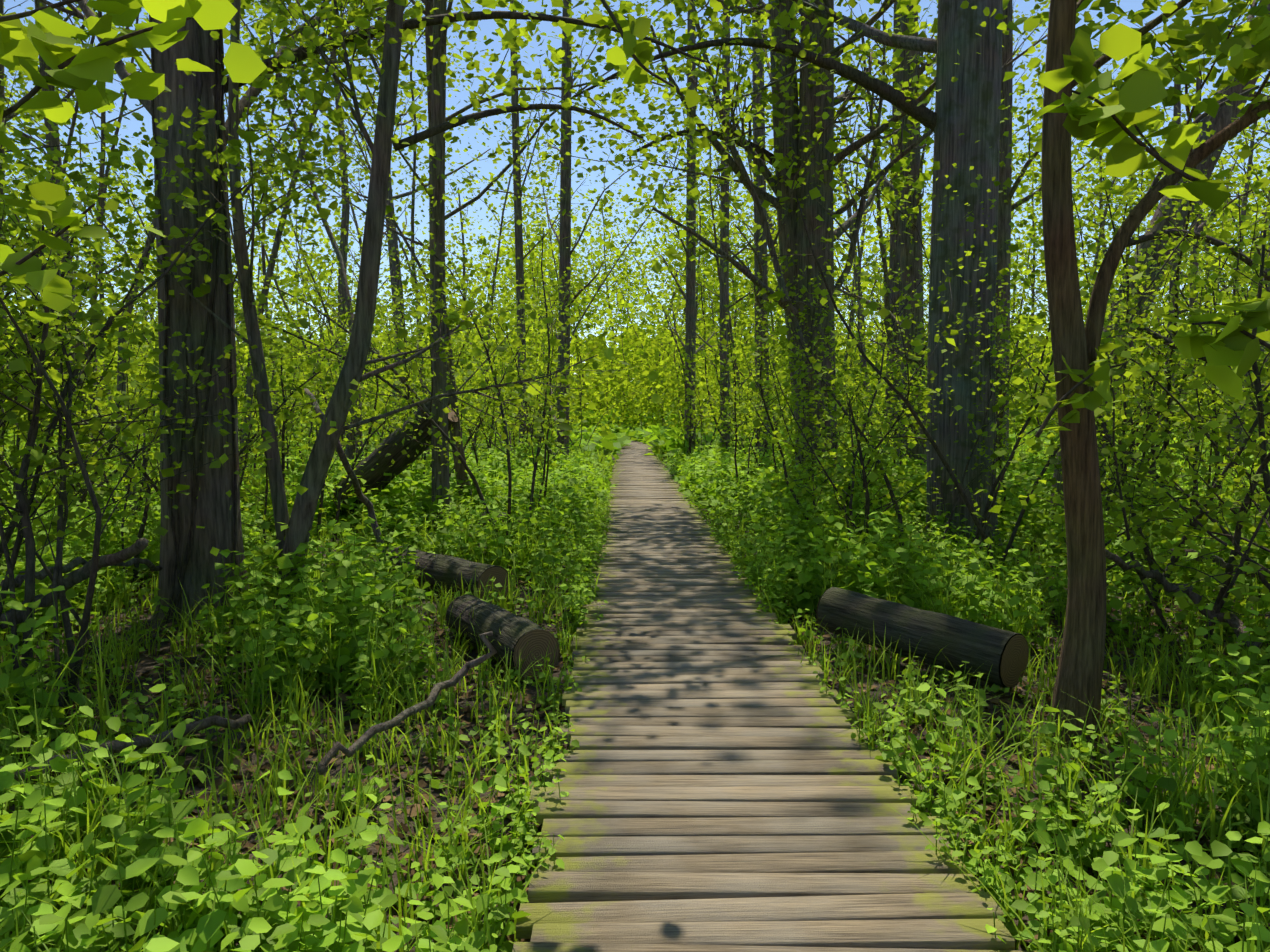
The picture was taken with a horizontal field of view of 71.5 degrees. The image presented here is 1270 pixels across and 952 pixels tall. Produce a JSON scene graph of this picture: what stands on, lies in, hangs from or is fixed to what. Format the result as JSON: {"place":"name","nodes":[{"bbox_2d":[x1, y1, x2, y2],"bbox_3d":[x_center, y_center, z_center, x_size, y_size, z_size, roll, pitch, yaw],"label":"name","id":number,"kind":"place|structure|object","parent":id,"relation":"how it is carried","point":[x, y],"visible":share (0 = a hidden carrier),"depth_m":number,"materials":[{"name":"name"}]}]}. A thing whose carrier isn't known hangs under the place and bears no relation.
{"place":"outdoors","nodes":[
{"label":"outdoors","id":0,"kind":"place"},
{"bbox_2d":[333,405,457,511],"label":"log ends","id":1,"kind":"object","parent":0,"point":[452,416],"visible":0.23,"depth_m":11.96,"materials":[{"name":"brown wood"}]},
{"bbox_2d":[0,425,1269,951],"bbox_3d":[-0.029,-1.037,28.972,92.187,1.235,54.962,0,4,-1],"label":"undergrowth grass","id":2,"kind":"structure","parent":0,"point":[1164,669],"depth_m":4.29,"materials":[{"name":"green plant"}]},
{"bbox_2d":[0,453,1269,951],"bbox_3d":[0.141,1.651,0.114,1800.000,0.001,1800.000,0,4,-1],"label":"forest floor","id":3,"kind":"structure","parent":0,"point":[338,763],"depth_m":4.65,"materials":[{"name":"plant"}]},
{"bbox_2d":[333,401,457,511],"bbox_3d":[-3.283,-0.296,12.083,1.956,0.509,0.514,-40,-4,11],"label":"leaning log","id":4,"kind":"object","parent":3,"relation":"on","point":[372,478],"visible":0.67,"depth_m":11.89,"materials":[{"name":"brown wood"}]},
{"bbox_2d":[379,546,511,597],"bbox_3d":[-1.803,0.899,8.158,0.358,0.349,1.855,-4,5,-41],"label":"log","id":5,"kind":"object","parent":3,"relation":"on","point":[441,569],"visible":0.5,"depth_m":7.83,"materials":[{"name":"brown wood"}]},
{"bbox_2d":[477,567,509,604],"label":"log ends","id":6,"kind":"object","parent":5,"relation":"part of","point":[499,574],"visible":0.27,"depth_m":7.46,"materials":[{"name":"brown wood"}]},
{"bbox_2d":[478,512,506,537],"bbox_3d":[-1.785,0.653,11.650,0.373,0.362,0.707,-2,5,-29],"label":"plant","id":7,"kind":"object","parent":3,"relation":"on","point":[487,520],"visible":0.1,"depth_m":11.65,"materials":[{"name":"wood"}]},
{"bbox_2d":[446,595,559,679],"bbox_3d":[-0.931,1.068,6.004,0.354,0.335,1.336,-2,4,-30],"label":"log","id":8,"kind":"object","parent":3,"relation":"on","point":[512,628],"visible":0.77,"depth_m":5.85,"materials":[{"name":"brown wood"}]},
{"bbox_2d":[445,594,559,679],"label":"log ends","id":9,"kind":"object","parent":8,"relation":"attached to","point":[537,645],"visible":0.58,"depth_m":5.42,"materials":[{"name":"brown wood"}]},
{"bbox_2d":[0,388,1266,781],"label":"fallen branches","id":10,"kind":"object","parent":3,"relation":"on","point":[82,574],"visible":0.6,"depth_m":5.20,"materials":[{"name":"brown wood"}]},
{"bbox_2d":[0,406,1269,951],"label":"undergrowth","id":11,"kind":"object","parent":3,"relation":"on","point":[274,930],"depth_m":4.26,"materials":[{"name":"green plant"}]},
{"bbox_2d":[0,0,1269,721],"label":"tree","id":12,"kind":"object","parent":3,"relation":"on","point":[130,432],"depth_m":9.85,"materials":[{"name":"green plant"}]},
{"bbox_2d":[0,0,1269,466],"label":"tree leaves","id":13,"kind":"object","parent":12,"relation":"on","point":[1130,100],"visible":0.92,"depth_m":4.10,"materials":[{"name":"green plant"}]},
{"bbox_2d":[4,0,1269,446],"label":"tree leaves","id":14,"kind":"object","parent":3,"relation":"on","point":[652,348],"visible":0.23,"depth_m":62.84,"materials":[{"name":"green plant"}]},
{"bbox_2d":[817,587,1028,687],"bbox_3d":[1.781,0.999,5.631,0.340,0.330,1.348,-3,8,-39],"label":"log","id":15,"kind":"object","parent":3,"relation":"on","point":[979,647],"visible":0.92,"depth_m":5.46,"materials":[{"name":"brown wood"}]},
{"bbox_2d":[816,589,1027,686],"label":"log ends","id":16,"kind":"object","parent":15,"relation":"attached to","point":[1014,660],"visible":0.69,"depth_m":5.11,"materials":[{"name":"brown wood"}]},
{"bbox_2d":[1041,0,1269,752],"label":"tree trunk","id":17,"kind":"object","parent":3,"relation":"on","point":[1075,344],"visible":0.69,"depth_m":4.25,"materials":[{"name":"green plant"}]},
{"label":"boardwalk stringer beams","id":18,"kind":"object","parent":3,"relation":"on","visible":0},
{"bbox_2d":[512,441,1036,951],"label":"boardwalk planks","id":19,"kind":"object","parent":18,"relation":"on","point":[728,783],"visible":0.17,"depth_m":3.46,"materials":[{"name":"brown wood"}]},
{"bbox_2d":[4,0,1269,399],"label":"sky","id":20,"kind":"structure","parent":0,"point":[488,26],"materials":[{"name":"blue"}]}
]}

